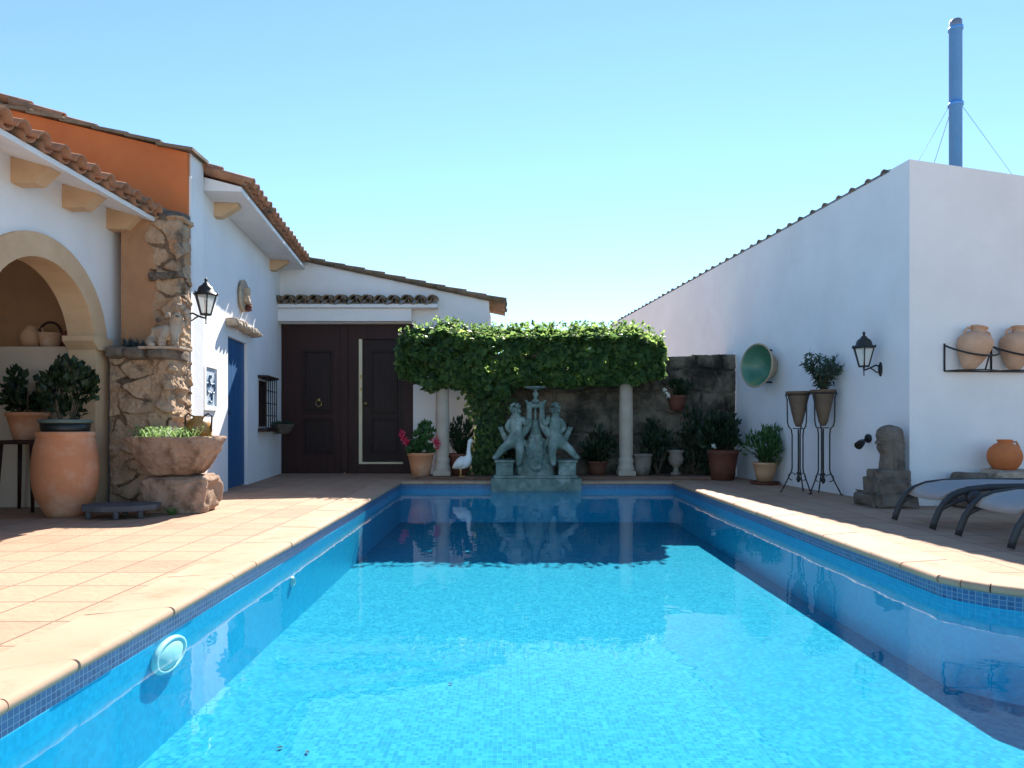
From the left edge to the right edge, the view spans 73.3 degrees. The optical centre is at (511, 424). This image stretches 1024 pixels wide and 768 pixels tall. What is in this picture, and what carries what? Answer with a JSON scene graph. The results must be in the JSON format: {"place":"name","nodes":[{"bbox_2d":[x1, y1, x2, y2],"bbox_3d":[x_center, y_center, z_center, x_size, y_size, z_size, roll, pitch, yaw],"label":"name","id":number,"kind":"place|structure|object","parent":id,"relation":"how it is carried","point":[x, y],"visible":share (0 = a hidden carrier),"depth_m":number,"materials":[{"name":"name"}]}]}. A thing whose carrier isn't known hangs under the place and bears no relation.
{"place":"outdoors","nodes":[
{"label":"outdoors","id":0,"kind":"place"},
{"bbox_2d":[61,331,67,345],"bbox_3d":[-4.620,-0.895,7.200,0.166,0.177,0.166,0,0,45],"label":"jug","id":1,"kind":"object","parent":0,"point":[65,333],"visible":0.17,"depth_m":7.15,"materials":[{"name":"ceramic"}]},
{"bbox_2d":[0,93,310,491],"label":"house","id":2,"kind":"structure","parent":0,"point":[240,230],"depth_m":8.54,"materials":[{"name":"white paint"}]},
{"bbox_2d":[203,362,217,410],"bbox_3d":[-3.553,-0.445,8.110,0.029,0.550,0.500,0,0,-7],"label":"tile panel","id":3,"kind":"object","parent":2,"relation":"attached to","point":[210,386],"visible":1,"depth_m":8.10,"materials":[{"name":"tile"}]},
{"bbox_2d":[228,338,243,488],"bbox_3d":[-3.751,-0.153,9.320,0.079,1.983,0.951,0,0,-7],"label":"door","id":4,"kind":"structure","parent":2,"relation":"in","point":[235,348],"depth_m":9.35,"materials":[{"name":"blue paint"}]},
{"bbox_2d":[225,317,262,337],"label":"stone lintel","id":5,"kind":"structure","parent":2,"relation":"attached to","point":[242,326],"depth_m":9.12,"materials":[{"name":"white stone"}]},
{"bbox_2d":[238,280,251,312],"bbox_3d":[-3.660,-1.768,9.468,0.123,0.446,0.428,0,0,-7],"label":"wall plaque","id":6,"kind":"object","parent":2,"relation":"attached to","point":[244,296],"depth_m":9.40,"materials":[{"name":"ceramic"}]},
{"bbox_2d":[258,375,278,431],"bbox_3d":[-3.845,-0.323,10.739,0.240,0.855,0.774,0,0,-7],"label":"window","id":7,"kind":"structure","parent":2,"relation":"in","point":[263,390],"depth_m":10.81,"materials":[{"name":"black metal"}]},
{"bbox_2d":[271,420,294,433],"bbox_3d":[-3.785,0.033,11.338,0.400,0.234,0.402,0,0,0],"label":"wall planter","id":8,"kind":"object","parent":2,"relation":"attached to","point":[285,427],"visible":0.88,"depth_m":11.23,"materials":[{"name":"grey stone"}]},
{"bbox_2d":[276,257,507,473],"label":"gate house","id":9,"kind":"structure","parent":0,"point":[351,402],"depth_m":11.99,"materials":[{"name":"white paint"}]},
{"bbox_2d":[0,490,1023,767],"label":"pool wall","id":10,"kind":"structure","parent":0,"point":[134,712],"depth_m":4.20,"materials":[{"name":"blue tile"}]},
{"bbox_2d":[150,635,186,675],"bbox_3d":[-1.577,1.062,3.180,0.034,0.159,0.306,0,0,0],"label":"pool light","id":11,"kind":"object","parent":10,"relation":"attached to","point":[168,654],"visible":1,"depth_m":3.14,"materials":[{"name":"white plastic"}]},
{"bbox_2d":[290,576,295,586],"bbox_3d":[-1.606,1.150,5.050,0.020,0.080,0.080,0,0,0],"label":"pool inlet","id":12,"kind":"object","parent":10,"relation":"attached to","point":[292,581],"visible":1,"depth_m":5.03,"materials":[{"name":"white plastic"}]},
{"bbox_2d":[0,484,1023,738],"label":"pool mosaic band","id":13,"kind":"object","parent":10,"relation":"on","point":[26,712],"visible":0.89,"depth_m":3.83,"materials":[{"name":"blue tile"}]},
{"bbox_2d":[0,473,1023,652],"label":"deck","id":14,"kind":"structure","parent":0,"point":[55,573],"depth_m":5.28,"materials":[{"name":"tile"}]},
{"bbox_2d":[0,440,34,512],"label":"stool","id":15,"kind":"object","parent":14,"relation":"on","point":[19,468],"visible":0.57,"depth_m":6.68,"materials":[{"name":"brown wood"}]},
{"bbox_2d":[0,362,55,439],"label":"flower pot","id":16,"kind":"object","parent":15,"relation":"on","point":[23,425],"visible":0.88,"depth_m":6.72,"materials":[{"name":"ceramic"}]},
{"bbox_2d":[30,431,99,517],"bbox_3d":[-4.164,0.456,6.419,0.549,0.785,0.548,0,0,0],"label":"terracotta jar","id":17,"kind":"object","parent":14,"relation":"on","point":[64,472],"visible":0.92,"depth_m":6.22,"materials":[{"name":"orange ceramic"}]},
{"bbox_2d":[36,353,100,431],"bbox_3d":[-4.149,-0.249,6.431,0.499,0.874,0.484,0,0,-42],"label":"potted plant","id":18,"kind":"object","parent":17,"relation":"in","point":[66,373],"visible":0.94,"depth_m":6.36,"materials":[{"name":"green plant"}]},
{"bbox_2d":[0,106,162,507],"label":"porch","id":19,"kind":"object","parent":14,"relation":"on","point":[67,216],"visible":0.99,"depth_m":6.83,"materials":[{"name":"white paint"}]},
{"bbox_2d":[19,325,43,345],"bbox_3d":[-5.030,-0.920,7.200,0.215,0.226,0.215,0,0,45],"label":"jug","id":20,"kind":"object","parent":19,"relation":"on","point":[28,336],"visible":0.75,"depth_m":7.13,"materials":[{"name":"ceramic"}]},
{"bbox_2d":[37,321,61,345],"bbox_3d":[-4.830,-0.946,7.200,0.256,0.278,0.240,0,0,0],"label":"basket","id":21,"kind":"object","parent":19,"relation":"on","point":[49,338],"visible":0.91,"depth_m":7.13,"materials":[{"name":"wicker"}]},
{"bbox_2d":[81,501,160,519],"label":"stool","id":22,"kind":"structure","parent":14,"relation":"on","point":[117,508],"depth_m":6.20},
{"bbox_2d":[104,208,193,501],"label":"stone pillar","id":23,"kind":"structure","parent":14,"relation":"on","point":[149,387],"depth_m":7.19,"materials":[{"name":"stone"}]},
{"bbox_2d":[119,336,146,346],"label":"succulent","id":24,"kind":"object","parent":23,"relation":"on","point":[130,343],"visible":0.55,"depth_m":7.09,"materials":[{"name":"green plant"}]},
{"bbox_2d":[138,303,192,351],"bbox_3d":[-3.535,-1.008,7.052,0.450,0.486,0.296,0,0,0],"label":"lion statue","id":25,"kind":"object","parent":23,"relation":"on","point":[159,336],"visible":1,"depth_m":6.99,"materials":[{"name":"stone"}]},
{"bbox_2d":[190,278,218,323],"bbox_3d":[-3.279,-1.312,7.300,0.339,0.507,0.250,0,0,0],"label":"wall lantern","id":26,"kind":"object","parent":23,"relation":"attached to","point":[205,290],"depth_m":7.28,"materials":[{"name":"black metal"}]},
{"bbox_2d":[164,506,178,514],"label":"weed","id":27,"kind":"object","parent":14,"relation":"on","point":[171,512],"visible":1,"depth_m":6.47,"materials":[{"name":"green plant"}]},
{"bbox_2d":[139,473,223,513],"bbox_3d":[-3.277,0.664,6.810,0.689,0.364,0.517,0,0,0],"label":"stone block","id":28,"kind":"object","parent":14,"relation":"on","point":[198,493],"depth_m":6.59,"materials":[{"name":"beige stone"}]},
{"bbox_2d":[125,425,226,475],"bbox_3d":[-3.305,0.251,6.778,0.868,0.505,0.574,0,0,0],"label":"stone trough","id":29,"kind":"object","parent":28,"relation":"on","point":[170,452],"visible":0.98,"depth_m":6.57,"materials":[{"name":"brown stone"}]},
{"bbox_2d":[184,413,212,436],"bbox_3d":[-3.134,0.015,6.880,0.251,0.271,0.251,0,0,-34],"label":"ribbed jar","id":30,"kind":"object","parent":29,"relation":"in","point":[198,422],"visible":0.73,"depth_m":6.82,"materials":[{"name":"ceramic"}]},
{"bbox_2d":[0,480,1023,715],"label":"pool coping","id":31,"kind":"object","parent":14,"relation":"on","point":[33,667],"visible":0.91,"depth_m":3.81,"materials":[{"name":"stone"}]},
{"bbox_2d":[393,315,668,474],"bbox_3d":[0.303,-0.423,10.858,4.282,2.577,0.922,0,0,0],"label":"ivy","id":32,"kind":"object","parent":14,"relation":"on","point":[479,371],"visible":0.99,"depth_m":10.58,"materials":[{"name":"green plant"}]},
{"bbox_2d":[418,474,710,479],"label":"planting kerb","id":33,"kind":"structure","parent":14,"relation":"on","point":[607,477],"depth_m":10.63,"materials":[{"name":"brown stone"}]},
{"bbox_2d":[399,419,440,475],"bbox_3d":[-1.445,0.348,10.743,0.539,0.900,0.545,0,0,-40],"label":"flower pot","id":34,"kind":"object","parent":33,"relation":"on","point":[420,461],"visible":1,"depth_m":10.70,"materials":[{"name":"ceramic"}]},
{"bbox_2d":[433,388,450,475],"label":"column","id":35,"kind":"structure","parent":33,"relation":"on","point":[442,467],"depth_m":10.75,"materials":[{"name":"stone"}]},
{"bbox_2d":[448,414,473,474],"bbox_3d":[-0.845,0.306,11.021,0.787,0.984,0.693,0,0,0],"label":"potted plant","id":36,"kind":"object","parent":33,"relation":"on","point":[457,440],"visible":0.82,"depth_m":10.91,"materials":[{"name":"green plant"}]},
{"bbox_2d":[452,439,475,476],"bbox_3d":[-0.757,0.505,10.636,0.320,0.586,0.249,0,0,-33],"label":"goose","id":37,"kind":"object","parent":33,"relation":"on","point":[462,462],"visible":1,"depth_m":10.57,"materials":[{"name":"white ceramic"}]},
{"bbox_2d":[577,423,618,474],"bbox_3d":[1.382,0.372,10.977,0.700,0.851,0.468,0,0,0],"label":"potted plant","id":38,"kind":"object","parent":33,"relation":"on","point":[596,463],"visible":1,"depth_m":10.88,"materials":[{"name":"green plant"}]},
{"bbox_2d":[616,362,635,475],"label":"column","id":39,"kind":"structure","parent":33,"relation":"on","point":[625,465],"depth_m":10.76,"materials":[{"name":"stone"}]},
{"bbox_2d":[633,453,652,475],"bbox_3d":[2.069,0.628,10.919,0.322,0.340,0.323,0,0,0],"label":"stone pot","id":40,"kind":"object","parent":33,"relation":"on","point":[642,464],"visible":0.96,"depth_m":10.80,"materials":[{"name":"grey stone"}]},
{"bbox_2d":[637,417,676,474],"bbox_3d":[2.346,0.368,11.085,0.690,1.005,0.353,0,0,0],"label":"shrub","id":41,"kind":"object","parent":33,"relation":"on","point":[653,438],"visible":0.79,"depth_m":11.07,"materials":[{"name":"green plant"}]},
{"bbox_2d":[668,450,683,475],"bbox_3d":[2.586,0.598,10.850,0.260,0.400,0.261,0,0,0],"label":"stone urn","id":42,"kind":"object","parent":33,"relation":"on","point":[676,458],"visible":1,"depth_m":10.77,"materials":[{"name":"grey stone"}]},
{"bbox_2d":[674,402,713,474],"bbox_3d":[2.946,0.232,11.054,0.712,1.219,0.348,0,0,0],"label":"shrub","id":43,"kind":"object","parent":33,"relation":"on","point":[697,461],"visible":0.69,"depth_m":11.02,"materials":[{"name":"green plant"}]},
{"bbox_2d":[500,354,735,475],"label":"garden wall","id":44,"kind":"structure","parent":14,"relation":"on","point":[583,411],"depth_m":11.29,"materials":[{"name":"stone"}]},
{"bbox_2d":[662,377,694,410],"bbox_3d":[2.698,-0.506,11.142,0.548,0.545,0.329,0,0,0],"label":"hanging pot","id":45,"kind":"object","parent":44,"relation":"hanging from","point":[676,402],"visible":1,"depth_m":11.08,"materials":[{"name":"ceramic"}]},
{"bbox_2d":[693,408,743,480],"bbox_3d":[3.252,0.287,10.608,0.762,1.123,0.625,0,0,-37],"label":"potted plant","id":46,"kind":"object","parent":14,"relation":"on","point":[717,428],"visible":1,"depth_m":10.53,"materials":[{"name":"green plant"}]},
{"bbox_2d":[750,480,779,484],"bbox_3d":[3.619,0.830,9.850,0.420,0.035,0.420,0,0,0],"label":"saucer","id":47,"kind":"object","parent":14,"relation":"on","point":[755,482],"visible":0.91,"depth_m":9.72,"materials":[{"name":"ceramic"}]},
{"bbox_2d":[740,421,783,481],"bbox_3d":[3.646,0.369,9.857,0.716,0.872,0.758,0,0,0],"label":"potted plant","id":48,"kind":"object","parent":47,"relation":"on","point":[765,467],"visible":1,"depth_m":9.74,"materials":[{"name":"green plant"}]},
{"bbox_2d":[779,393,812,493],"bbox_3d":[3.607,0.225,8.582,0.399,1.247,0.370,0,0,-23],"label":"plant stand","id":49,"kind":"object","parent":14,"relation":"on","point":[799,476],"visible":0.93,"depth_m":8.62,"materials":[{"name":"black metal"}]},
{"bbox_2d":[785,391,810,426],"bbox_3d":[3.588,-0.195,8.620,0.304,0.445,0.304,0,0,0],"label":"cone pot","id":50,"kind":"object","parent":49,"relation":"on","point":[797,403],"visible":0.92,"depth_m":8.55,"materials":[{"name":"ceramic"}]},
{"bbox_2d":[610,159,1023,505],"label":"outbuilding","id":51,"kind":"structure","parent":14,"relation":"on","point":[910,267],"depth_m":7.66,"materials":[{"name":"white paint"}]},
{"bbox_2d":[740,343,777,387],"bbox_3d":[3.669,-0.863,10.047,0.312,0.650,0.650,0,0,-23],"label":"glazed bowl","id":52,"kind":"object","parent":51,"relation":"attached to","point":[759,366],"visible":1,"depth_m":10.15,"materials":[{"name":"ceramic"}]},
{"bbox_2d":[854,434,871,448],"bbox_3d":[3.988,0.191,7.798,0.272,0.172,0.099,0,0,-37],"label":"spotlight","id":53,"kind":"object","parent":51,"relation":"attached to","point":[859,444],"visible":1,"depth_m":7.76,"materials":[{"name":"black plastic"}]},
{"bbox_2d":[852,331,882,376],"bbox_3d":[3.937,-0.790,7.640,0.339,0.507,0.250,0,0,-7],"label":"wall lantern","id":54,"kind":"object","parent":51,"relation":"attached to","point":[863,342],"depth_m":7.62,"materials":[{"name":"black metal"}]},
{"bbox_2d":[919,17,1011,173],"bbox_3d":[5.982,-3.856,9.900,2.105,3.112,1.806,0,0,0],"label":"flue pipe","id":55,"kind":"object","parent":51,"relation":"on","point":[955,107],"visible":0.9,"depth_m":9.14,"materials":[{"name":"blue metal"}]},
{"bbox_2d":[944,343,1023,372],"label":"amphora rack","id":56,"kind":"object","parent":51,"relation":"attached to","point":[988,370],"visible":0.93,"depth_m":7.15,"materials":[{"name":"black metal"}]},
{"bbox_2d":[957,325,993,368],"bbox_3d":[4.820,-0.802,7.155,0.331,0.474,0.316,0,0,0],"label":"amphora","id":57,"kind":"object","parent":56,"relation":"in","point":[977,339],"visible":0.97,"depth_m":7.07,"materials":[{"name":"ceramic"}]},
{"bbox_2d":[999,325,1023,369],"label":"amphora","id":58,"kind":"object","parent":56,"relation":"in","point":[1013,341],"visible":0.95,"depth_m":7.15,"materials":[{"name":"ceramic"}]},
{"bbox_2d":[808,392,842,494],"bbox_3d":[3.844,0.220,8.395,0.370,1.258,0.399,0,0,38],"label":"plant stand","id":59,"kind":"object","parent":14,"relation":"on","point":[822,474],"visible":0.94,"depth_m":8.38,"materials":[{"name":"black metal"}]},
{"bbox_2d":[798,348,844,425],"bbox_3d":[3.818,-0.475,8.434,0.578,0.982,0.536,0,0,12],"label":"cone pot","id":60,"kind":"object","parent":59,"relation":"on","point":[823,402],"visible":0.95,"depth_m":8.36,"materials":[{"name":"metal"}]},
{"bbox_2d":[853,469,919,507],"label":"stone plinth","id":61,"kind":"structure","parent":14,"relation":"on","point":[882,488],"depth_m":7.06,"materials":[{"name":"grey stone"}]},
{"bbox_2d":[875,425,904,469],"bbox_3d":[3.948,0.232,7.201,0.287,0.470,0.274,0,0,0],"label":"bust","id":62,"kind":"object","parent":61,"relation":"on","point":[890,443],"visible":1,"depth_m":7.10,"materials":[{"name":"grey stone"}]},
{"bbox_2d":[891,478,1023,529],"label":"sun lounger","id":63,"kind":"object","parent":14,"relation":"on","point":[971,489],"visible":0.92,"depth_m":5.78,"materials":[{"name":"grey"}]},
{"bbox_2d":[950,472,989,507],"bbox_3d":[4.700,0.663,7.064,0.262,0.366,0.279,0,0,0],"label":"stone block","id":64,"kind":"object","parent":14,"relation":"on","point":[964,504],"depth_m":6.97,"materials":[{"name":"grey stone"}]},
{"bbox_2d":[955,487,1023,549],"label":"sun lounger","id":65,"kind":"object","parent":14,"relation":"on","point":[1010,500],"visible":1,"depth_m":5.05,"materials":[{"name":"grey"}]},
{"bbox_2d":[981,467,1023,491],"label":"stone block","id":66,"kind":"object","parent":14,"relation":"on","point":[990,472],"depth_m":6.94,"materials":[{"name":"grey stone"}]},
{"bbox_2d":[986,439,1022,469],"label":"round jar","id":67,"kind":"object","parent":66,"relation":"on","point":[1004,454],"visible":0.97,"depth_m":6.97,"materials":[{"name":"orange ceramic"}]},
{"bbox_2d":[0,0,1023,353],"label":"sky","id":68,"kind":"structure","parent":0,"point":[565,160],"materials":[{"name":"blue"}]},
{"bbox_2d":[397,490,679,492],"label":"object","id":69,"kind":"structure","parent":0,"point":[655,491],"depth_m":10.06,"materials":[{"name":"blue tile"}]},
{"bbox_2d":[491,386,580,490],"bbox_3d":[0.355,0.203,10.477,1.330,1.555,0.747,0,0,0],"label":"fountain","id":70,"kind":"object","parent":69,"relation":"on","point":[536,460],"visible":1,"depth_m":10.21,"materials":[{"name":"grey stone"}]},
{"bbox_2d":[138,522,1023,767],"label":"pool floor","id":71,"kind":"structure","parent":0,"point":[604,645],"depth_m":3.99,"materials":[{"name":"teal tile"}]}
]}

